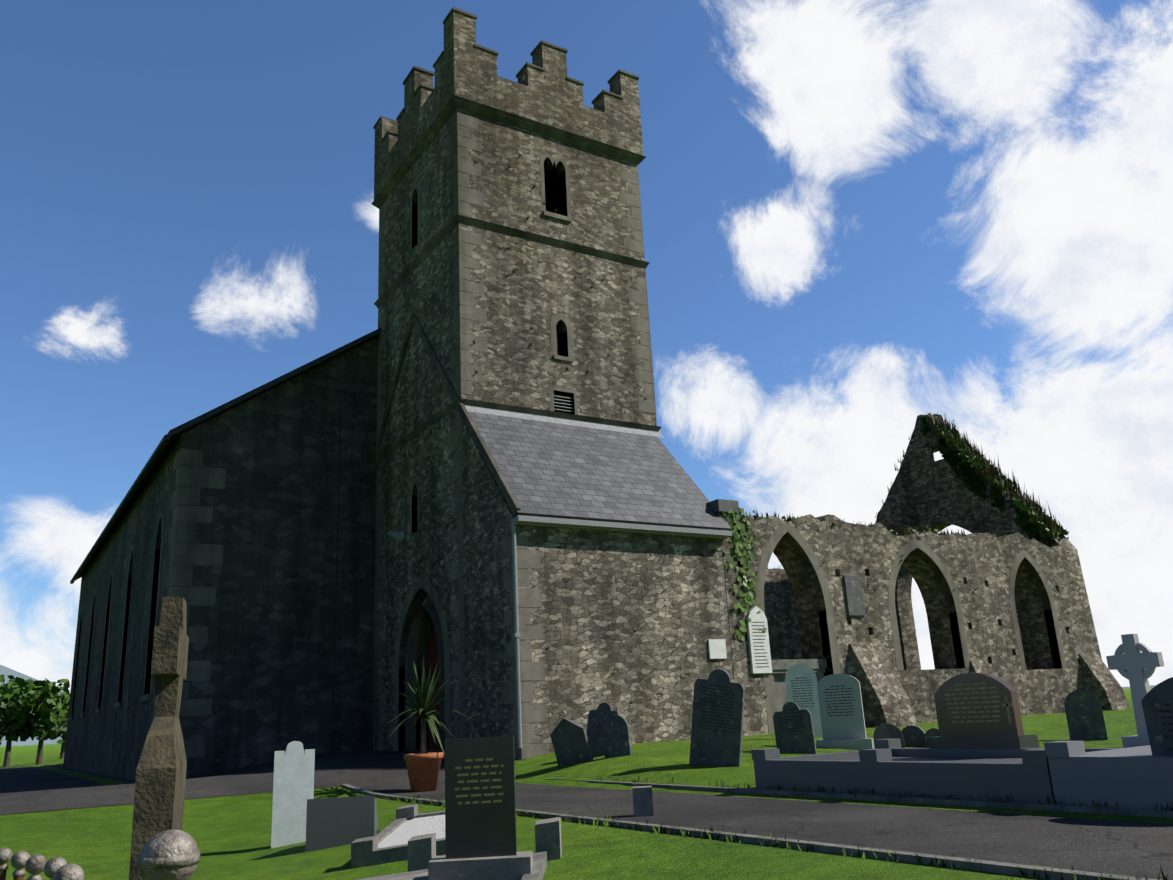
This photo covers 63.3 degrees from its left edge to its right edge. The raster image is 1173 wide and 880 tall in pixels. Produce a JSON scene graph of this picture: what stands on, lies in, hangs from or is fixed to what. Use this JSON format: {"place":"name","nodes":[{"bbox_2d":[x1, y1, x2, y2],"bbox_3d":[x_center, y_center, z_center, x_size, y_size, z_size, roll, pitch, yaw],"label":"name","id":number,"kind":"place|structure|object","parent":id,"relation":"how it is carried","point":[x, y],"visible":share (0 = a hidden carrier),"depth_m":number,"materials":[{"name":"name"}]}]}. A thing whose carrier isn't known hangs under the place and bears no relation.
{"place":"outdoors","nodes":[
{"label":"outdoors","id":0,"kind":"place"},
{"bbox_2d":[33,723,65,743],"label":"tree","id":1,"kind":"object","parent":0,"point":[60,741],"visible":0.02,"depth_m":60.05,"materials":[{"name":"green plant"}]},
{"bbox_2d":[0,830,200,879],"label":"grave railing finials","id":2,"kind":"object","parent":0,"point":[170,855],"visible":1,"depth_m":2.44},
{"bbox_2d":[404,752,442,791],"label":"flower pot","id":3,"kind":"object","parent":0,"point":[423,770],"depth_m":14.70,"materials":[{"name":"ceramic"}]},
{"bbox_2d":[369,655,476,756],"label":"potted plant leaves","id":4,"kind":"object","parent":3,"relation":"in","point":[422,698],"visible":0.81,"depth_m":15.12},
{"bbox_2d":[420,713,426,753],"bbox_3d":[-2.577,4.662,15.056,0.112,0.672,0.112,7,-19,-31],"label":"plant trunk","id":5,"kind":"object","parent":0,"point":[423,745],"visible":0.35,"depth_m":15.01,"materials":[{"name":"plant"}]},
{"bbox_2d":[0,665,1155,746],"bbox_3d":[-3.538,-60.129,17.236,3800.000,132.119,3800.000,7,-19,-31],"label":"hills","id":6,"kind":"structure","parent":0,"point":[5,671],"depth_m":1333.60,"materials":[{"name":"green plant"}]},
{"bbox_2d":[0,687,1172,879],"bbox_3d":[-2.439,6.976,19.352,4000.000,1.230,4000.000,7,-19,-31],"label":"ground","id":7,"kind":"structure","parent":0,"point":[231,835],"depth_m":10.75,"materials":[{"name":"green plant"}]},
{"bbox_2d":[0,870,23,879],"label":"iron grave railing","id":8,"kind":"object","parent":7,"relation":"on","point":[2,875],"visible":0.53,"depth_m":4.49,"materials":[{"name":"brown metal"}]},
{"bbox_2d":[0,674,60,766],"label":"tree","id":9,"kind":"object","parent":7,"relation":"on","point":[5,687],"depth_m":54.92,"materials":[{"name":"green plant"}]},
{"bbox_2d":[0,716,50,744],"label":"tree","id":10,"kind":"object","parent":9,"relation":"attached to","point":[1,725],"visible":0.02,"depth_m":53.50,"materials":[{"name":"green plant"}]},
{"bbox_2d":[0,677,69,764],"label":"tree","id":11,"kind":"object","parent":7,"relation":"on","point":[44,692],"depth_m":51.57,"materials":[{"name":"green plant"}]},
{"bbox_2d":[0,699,68,741],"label":"tree","id":12,"kind":"object","parent":11,"relation":"attached to","point":[38,727],"visible":0.69,"depth_m":51.15,"materials":[{"name":"green plant"}]},
{"bbox_2d":[60,693,69,758],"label":"tree","id":13,"kind":"object","parent":7,"relation":"on","point":[62,749],"depth_m":60.65,"materials":[{"name":"green plant"}]},
{"bbox_2d":[129,597,188,879],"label":"tall stone cross monument","id":14,"kind":"object","parent":7,"relation":"on","point":[160,782],"visible":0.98,"depth_m":4.70,"materials":[{"name":"stone"}]},
{"bbox_2d":[63,337,377,779],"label":"nave walls","id":15,"kind":"structure","parent":7,"relation":"on","point":[268,620],"depth_m":24.36,"materials":[{"name":"grey stone"}]},
{"bbox_2d":[69,511,162,720],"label":"lancet windows","id":16,"kind":"structure","parent":15,"relation":"attached to","point":[143,698],"depth_m":29.11,"materials":[{"name":"black glass"}]},
{"bbox_2d":[154,449,225,757],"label":"corner quoins","id":17,"kind":"object","parent":15,"relation":"attached to","point":[193,553],"visible":0.5,"depth_m":22.91,"materials":[{"name":"grey stone"}]},
{"bbox_2d":[70,328,380,583],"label":"roof verge","id":18,"kind":"structure","parent":15,"relation":"on","point":[162,449],"depth_m":25.74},
{"bbox_2d":[271,741,314,847],"bbox_3d":[-3.313,4.107,10.752,0.440,1.350,0.090,2,-17,-16],"label":"gravestone","id":19,"kind":"object","parent":7,"relation":"on","point":[293,785],"visible":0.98,"depth_m":10.74,"materials":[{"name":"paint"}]},
{"bbox_2d":[305,795,377,851],"bbox_3d":[-2.624,4.112,10.271,0.700,0.520,0.500,-1,-16,-7],"label":"gravestone","id":20,"kind":"object","parent":7,"relation":"on","point":[335,822],"visible":0.79,"depth_m":10.04,"materials":[{"name":"stone"}]},
{"bbox_2d":[351,804,546,879],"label":"grave kerbs","id":21,"kind":"structure","parent":7,"relation":"on","point":[366,851],"depth_m":8.66,"materials":[{"name":"stone"}]},
{"bbox_2d":[378,815,444,847],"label":"white grave chippings","id":22,"kind":"object","parent":21,"relation":"on","point":[405,831],"visible":0.4,"depth_m":9.69,"materials":[{"name":"white gravel"}]},
{"bbox_2d":[428,736,532,879],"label":"dark headstone","id":23,"kind":"object","parent":7,"relation":"on","point":[480,822],"visible":1,"depth_m":7.08,"materials":[{"name":"stone"}]},
{"bbox_2d":[373,786,653,879],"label":"grave kerbs","id":24,"kind":"object","parent":7,"relation":"on","point":[421,851],"visible":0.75,"depth_m":7.91,"materials":[{"name":"stone"}]},
{"bbox_2d":[373,111,656,750],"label":"tower wall","id":25,"kind":"structure","parent":7,"relation":"on","point":[518,370],"depth_m":23.98,"materials":[{"name":"grey stone"}]},
{"bbox_2d":[387,530,404,542],"bbox_3d":[-4.749,2.397,23.655,0.414,0.326,0.340,7,-19,-31],"label":"lamp","id":26,"kind":"object","parent":25,"relation":"attached to","point":[397,536],"depth_m":23.59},
{"bbox_2d":[374,313,459,457],"bbox_3d":[-4.396,-1.625,24.257,0.090,3.466,5.637,7,-19,-31],"label":"roof scar moulding","id":27,"kind":"object","parent":25,"relation":"attached to","point":[442,373],"visible":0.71,"depth_m":24.71,"materials":[{"name":"grey stone"}]},
{"bbox_2d":[428,626,438,748],"bbox_3d":[-3.290,5.506,22.242,0.068,3.340,2.040,7,-19,-31],"label":"church door","id":28,"kind":"structure","parent":25,"relation":"attached to","point":[433,657],"depth_m":22.69,"materials":[{"name":"brown wood"}]},
{"bbox_2d":[394,154,577,750],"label":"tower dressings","id":29,"kind":"structure","parent":25,"relation":"attached to","point":[430,616],"depth_m":22.99,"materials":[{"name":"grey stone"}]},
{"bbox_2d":[374,10,643,203],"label":"battlement parapet","id":30,"kind":"structure","parent":25,"relation":"on","point":[550,95],"depth_m":25.62,"materials":[{"name":"grey stone"}]},
{"bbox_2d":[372,7,645,208],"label":"tower copings","id":31,"kind":"object","parent":30,"relation":"on","point":[442,121],"visible":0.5,"depth_m":25.44,"materials":[{"name":"grey stone"}]},
{"bbox_2d":[373,108,655,750],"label":"tower quoins","id":32,"kind":"object","parent":25,"relation":"attached to","point":[460,326],"visible":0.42,"depth_m":23.35,"materials":[{"name":"grey stone"}]},
{"bbox_2d":[373,214,660,463],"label":"tower string courses","id":33,"kind":"object","parent":25,"relation":"attached to","point":[445,231],"visible":0.52,"depth_m":23.79,"materials":[{"name":"grey stone"}]},
{"bbox_2d":[554,395,572,411],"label":"tower louvres","id":34,"kind":"object","parent":25,"relation":"in","point":[563,403],"visible":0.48,"depth_m":23.20,"materials":[{"name":"grey wood"}]},
{"bbox_2d":[464,405,663,437],"bbox_3d":[-0.437,-0.472,22.966,5.640,0.290,0.160,7,-19,-31],"label":"lean to flashing","id":35,"kind":"object","parent":25,"relation":"attached to","point":[557,420],"visible":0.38,"depth_m":22.86,"materials":[{"name":"grey metal"}]},
{"bbox_2d":[473,153,1073,703],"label":"wall holes","id":36,"kind":"object","parent":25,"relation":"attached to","point":[645,399],"depth_m":23.59,"materials":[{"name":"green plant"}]},
{"bbox_2d":[550,717,592,765],"bbox_3d":[-0.239,5.239,16.163,0.739,1.045,0.317,-12,-18,28],"label":"slate headstone","id":37,"kind":"object","parent":7,"relation":"on","point":[570,741],"visible":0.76,"depth_m":16.15,"materials":[{"name":"stone"}]},
{"bbox_2d":[462,420,733,752],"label":"lean to wall","id":38,"kind":"structure","parent":7,"relation":"on","point":[604,593],"depth_m":19.50,"materials":[{"name":"grey stone"}]},
{"bbox_2d":[502,535,547,758],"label":"corner quoins","id":39,"kind":"object","parent":38,"relation":"attached to","point":[531,597],"visible":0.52,"depth_m":18.26,"materials":[{"name":"grey stone"}]},
{"bbox_2d":[468,412,731,529],"bbox_3d":[0.183,0.630,21.489,5.430,3.033,2.678,7,-19,-31],"label":"lean-to roof slates","id":40,"kind":"object","parent":38,"relation":"on","point":[548,469],"visible":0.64,"depth_m":21.21,"materials":[{"name":"grey stone"}]},
{"bbox_2d":[457,403,520,515],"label":"roof verge","id":41,"kind":"structure","parent":40,"relation":"attached to","point":[502,484],"depth_m":19.92,"materials":[{"name":"grey stone"}]},
{"bbox_2d":[511,515,731,747],"bbox_3d":[0.978,3.861,19.465,5.500,4.330,0.260,7,-19,-31],"label":"lean to gutter pipe","id":42,"kind":"object","parent":38,"relation":"attached to","point":[605,526],"visible":1,"depth_m":19.12,"materials":[{"name":"grey metal"}]},
{"bbox_2d":[587,702,619,756],"bbox_3d":[0.276,5.179,16.667,0.675,1.121,0.222,-10,-18,24],"label":"slate headstone","id":43,"kind":"object","parent":7,"relation":"on","point":[599,716],"visible":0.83,"depth_m":16.73,"materials":[{"name":"stone"}]},
{"bbox_2d":[602,715,631,757],"bbox_3d":[0.522,5.081,16.027,0.512,0.881,0.070,-11,-18,26],"label":"slate headstone","id":44,"kind":"object","parent":7,"relation":"on","point":[616,735],"visible":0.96,"depth_m":16.02,"materials":[{"name":"stone"}]},
{"bbox_2d":[689,669,744,766],"bbox_3d":[1.974,4.392,14.537,1.016,1.725,0.197,-10,-17,22],"label":"gravestone","id":45,"kind":"object","parent":7,"relation":"on","point":[717,719],"visible":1,"depth_m":14.51,"materials":[{"name":"stone"}]},
{"bbox_2d":[341,779,1172,879],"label":"path kerb","id":46,"kind":"structure","parent":7,"relation":"on","point":[989,866],"depth_m":7.87,"materials":[{"name":"concrete"}]},
{"bbox_2d":[380,771,1172,879],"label":"path edge grass tufts","id":47,"kind":"object","parent":7,"relation":"on","point":[711,837],"visible":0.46,"depth_m":8.36,"materials":[{"name":"green plant"}]},
{"bbox_2d":[773,702,816,753],"bbox_3d":[3.508,4.972,16.034,0.670,1.090,0.091,-9,-17,21],"label":"gravestone","id":48,"kind":"object","parent":7,"relation":"on","point":[793,727],"visible":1,"depth_m":16.02,"materials":[{"name":"stone"}]},
{"bbox_2d":[771,659,826,711],"bbox_3d":[4.817,5.865,21.834,1.960,1.620,0.210,7,-19,-31],"label":"monument frame","id":49,"kind":"object","parent":7,"relation":"on","point":[780,668],"visible":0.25,"depth_m":21.73,"materials":[{"name":"stone"}]},
{"bbox_2d":[785,664,822,736],"bbox_3d":[4.326,5.319,18.935,0.620,1.700,0.101,-5,-16,7],"label":"headstone","id":50,"kind":"object","parent":7,"relation":"on","point":[801,686],"visible":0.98,"depth_m":18.98,"materials":[{"name":"grey stone"}]},
{"bbox_2d":[816,674,874,748],"bbox_3d":[4.527,4.913,16.851,0.950,1.510,0.350,-9,-17,21],"label":"gravestone","id":51,"kind":"object","parent":7,"relation":"on","point":[841,711],"visible":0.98,"depth_m":16.82,"materials":[{"name":"grey stone"}]},
{"bbox_2d":[873,723,904,747],"bbox_3d":[5.322,5.324,16.707,0.528,0.686,0.160,-8,-17,16],"label":"gravestone","id":52,"kind":"object","parent":7,"relation":"on","point":[887,731],"visible":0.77,"depth_m":16.69,"materials":[{"name":"stone"}]},
{"bbox_2d":[901,725,924,746],"bbox_3d":[5.832,5.395,16.948,0.450,0.610,0.160,-11,-18,26],"label":"gravestone","id":53,"kind":"object","parent":7,"relation":"on","point":[913,735],"visible":0.56,"depth_m":16.91,"materials":[{"name":"stone"}]},
{"bbox_2d":[924,728,939,747],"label":"gravestone","id":54,"kind":"object","parent":7,"relation":"on","point":[933,732],"visible":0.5,"depth_m":16.66,"materials":[{"name":"stone"}]},
{"bbox_2d":[751,739,1118,803],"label":"grave kerb","id":55,"kind":"structure","parent":7,"relation":"on","point":[885,766],"depth_m":10.07,"materials":[{"name":"stone"}]},
{"bbox_2d":[928,673,1038,748],"bbox_3d":[4.861,3.372,11.863,0.360,0.920,1.300,7,-19,-31],"label":"gravestone","id":56,"kind":"object","parent":55,"relation":"on","point":[1003,733],"visible":0.94,"depth_m":11.74,"materials":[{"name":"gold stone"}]},
{"bbox_2d":[945,682,1012,722],"bbox_3d":[4.846,3.262,11.790,0.004,0.492,0.960,7,-19,-31],"label":"inscription","id":57,"kind":"object","parent":56,"relation":"attached to","point":[1007,704],"visible":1,"depth_m":11.79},
{"bbox_2d":[1064,689,1107,740],"bbox_3d":[9.281,5.236,17.700,0.620,1.170,0.080,-11,-18,26],"label":"headstone","id":58,"kind":"object","parent":7,"relation":"on","point":[1084,715],"visible":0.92,"depth_m":17.69,"materials":[{"name":"stone"}]},
{"bbox_2d":[1044,741,1172,809],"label":"grave kerb","id":59,"kind":"structure","parent":7,"relation":"on","point":[1140,777],"depth_m":8.02,"materials":[{"name":"stone"}]},
{"bbox_2d":[1106,634,1163,747],"bbox_3d":[5.983,2.755,10.259,0.364,1.302,0.588,7,-19,-31],"label":"celtic cross","id":60,"kind":"object","parent":7,"relation":"on","point":[1129,660],"visible":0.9,"depth_m":10.26,"materials":[{"name":"grey stone"}]},
{"bbox_2d":[1141,677,1172,754],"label":"gravestone","id":61,"kind":"object","parent":7,"relation":"on","point":[1157,702],"visible":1,"depth_m":7.91,"materials":[{"name":"stone"}]},
{"bbox_2d":[0,751,1172,879],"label":"asphalt path","id":62,"kind":"structure","parent":0,"point":[1126,848],"depth_m":9.03,"materials":[{"name":"grey asphalt"}]},
{"bbox_2d":[0,0,1172,690],"label":"sky","id":63,"kind":"structure","parent":0,"point":[862,219],"materials":[{"name":"blue"}]},
{"bbox_2d":[764,568,801,659],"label":"ruin wall","id":64,"kind":"structure","parent":0,"point":[784,635],"depth_m":31.97,"materials":[{"name":"grey stone"}]},
{"bbox_2d":[716,512,1101,735],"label":"ruin wall","id":65,"kind":"structure","parent":0,"point":[983,562],"depth_m":25.32,"materials":[{"name":"grey stone"}]},
{"bbox_2d":[707,499,738,512],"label":"stone block","id":66,"kind":"structure","parent":65,"relation":"on","point":[719,505],"depth_m":21.79,"materials":[{"name":"grey stone"}]},
{"bbox_2d":[708,606,771,673],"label":"wall plaques","id":67,"kind":"object","parent":65,"relation":"attached to","point":[716,648],"depth_m":21.16,"materials":[{"name":"white stone"}]},
{"bbox_2d":[751,622,768,666],"bbox_3d":[3.869,4.556,21.220,0.393,0.995,0.002,7,-19,-31],"label":"inscription","id":68,"kind":"object","parent":67,"relation":"attached to","point":[759,642],"depth_m":21.21,"materials":[{"name":"grey paint"}]},
{"bbox_2d":[721,506,766,640],"bbox_3d":[3.566,2.994,21.554,1.196,3.128,0.117,7,-19,-31],"label":"wall ivy","id":69,"kind":"object","parent":65,"relation":"attached to","point":[750,596],"visible":0.85,"depth_m":21.60,"materials":[{"name":"green plant"}]},
{"bbox_2d":[843,575,865,615],"bbox_3d":[6.534,3.805,23.267,0.560,0.960,0.070,7,-19,-31],"label":"wall plaque","id":70,"kind":"object","parent":65,"relation":"attached to","point":[854,595],"depth_m":23.22,"materials":[{"name":"stone"}]},
{"bbox_2d":[738,410,1063,568],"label":"grass tufts","id":71,"kind":"object","parent":65,"relation":"on","point":[991,470],"visible":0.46,"depth_m":30.66,"materials":[{"name":"green plant"}]},
{"bbox_2d":[756,522,1066,733],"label":"arch surrounds","id":72,"kind":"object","parent":65,"relation":"attached to","point":[799,538],"depth_m":24.09,"materials":[{"name":"grey stone"}]},
{"bbox_2d":[849,641,1129,726],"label":"buttresses","id":73,"kind":"structure","parent":65,"relation":"attached to","point":[885,698],"depth_m":22.59,"materials":[{"name":"grey stone"}]},
{"bbox_2d":[875,415,1077,669],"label":"ruined gable wall","id":74,"kind":"structure","parent":0,"point":[927,491],"depth_m":32.95,"materials":[{"name":"grey stone"}]},
{"bbox_2d":[781,413,1068,546],"bbox_3d":[8.761,0.958,28.241,11.934,6.030,4.341,7,-19,-31],"label":"ivy","id":75,"kind":"object","parent":74,"relation":"attached to","point":[965,471],"visible":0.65,"depth_m":31.00,"materials":[{"name":"green plant"}]}
]}

